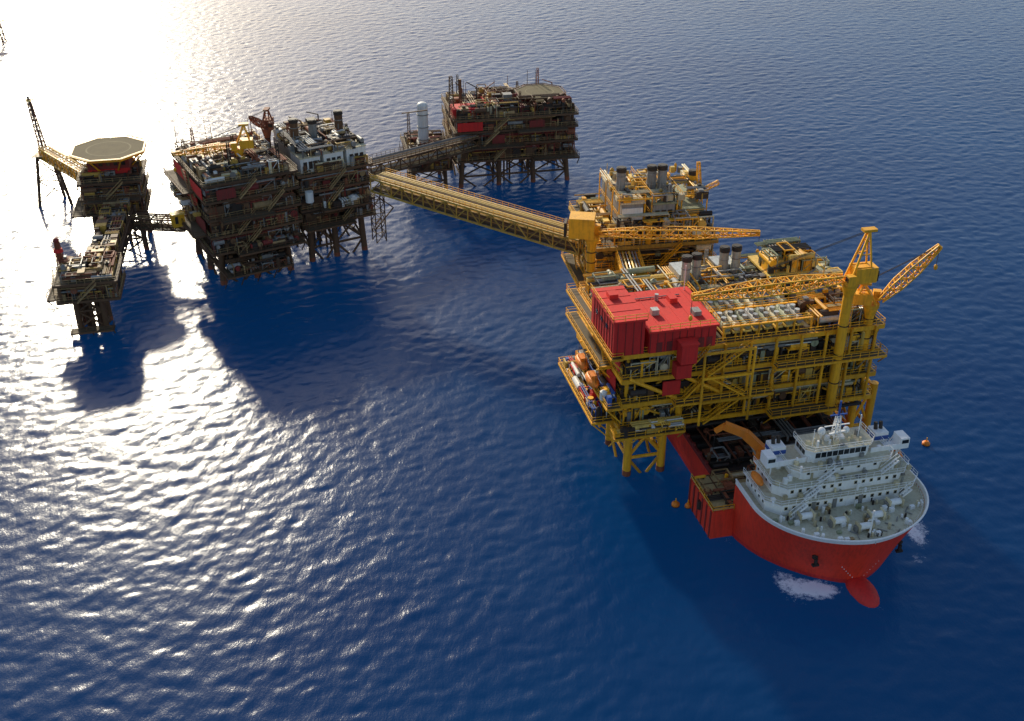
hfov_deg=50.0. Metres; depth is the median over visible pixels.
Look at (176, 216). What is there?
equipment cabin
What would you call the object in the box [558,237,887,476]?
offshore platform
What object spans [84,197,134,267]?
process bridge
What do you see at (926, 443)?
mooring buoy
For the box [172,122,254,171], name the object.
pedestal crane
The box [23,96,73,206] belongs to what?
flare tower
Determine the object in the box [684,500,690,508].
mooring buoy
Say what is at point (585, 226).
pedestal crane
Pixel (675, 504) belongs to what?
mooring buoy
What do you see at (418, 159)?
pipe bridge
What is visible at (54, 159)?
flare bridge
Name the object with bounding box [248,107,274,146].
pedestal crane
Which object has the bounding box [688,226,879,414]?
pedestal crane
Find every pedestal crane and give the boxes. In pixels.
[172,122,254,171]
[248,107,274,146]
[564,211,759,281]
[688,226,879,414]
[852,244,942,349]
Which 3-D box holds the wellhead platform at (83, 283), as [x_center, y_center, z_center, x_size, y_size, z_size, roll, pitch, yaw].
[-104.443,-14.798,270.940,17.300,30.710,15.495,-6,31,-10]
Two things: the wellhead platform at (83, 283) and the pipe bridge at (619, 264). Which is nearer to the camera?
the pipe bridge at (619, 264)
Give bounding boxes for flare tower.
[0,19,6,43]
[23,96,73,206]
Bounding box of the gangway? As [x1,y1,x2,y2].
[129,209,187,231]
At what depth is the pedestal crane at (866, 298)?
208.37 m
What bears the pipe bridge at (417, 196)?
attached to the offshore platform at (651, 195)
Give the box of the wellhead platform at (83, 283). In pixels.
[46,237,125,336]
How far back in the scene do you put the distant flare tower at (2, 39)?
519.38 m
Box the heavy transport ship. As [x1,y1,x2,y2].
[667,400,928,607]
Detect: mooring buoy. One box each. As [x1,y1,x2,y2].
[671,498,679,507]
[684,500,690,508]
[922,438,929,446]
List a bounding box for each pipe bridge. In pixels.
[368,132,480,176]
[370,168,582,255]
[615,247,644,276]
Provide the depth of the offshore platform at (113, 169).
304.48 m
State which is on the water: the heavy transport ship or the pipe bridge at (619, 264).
the heavy transport ship
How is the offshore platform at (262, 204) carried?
in the water
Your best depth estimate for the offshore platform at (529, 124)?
350.32 m
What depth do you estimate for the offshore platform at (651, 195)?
250.32 m
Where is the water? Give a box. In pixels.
[0,0,1023,720]
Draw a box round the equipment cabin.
[168,209,186,230]
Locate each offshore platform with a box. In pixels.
[66,135,152,250]
[163,109,393,288]
[399,68,579,188]
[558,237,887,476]
[561,161,719,287]
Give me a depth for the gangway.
299.62 m
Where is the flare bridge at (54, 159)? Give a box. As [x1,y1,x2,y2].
[37,142,84,179]

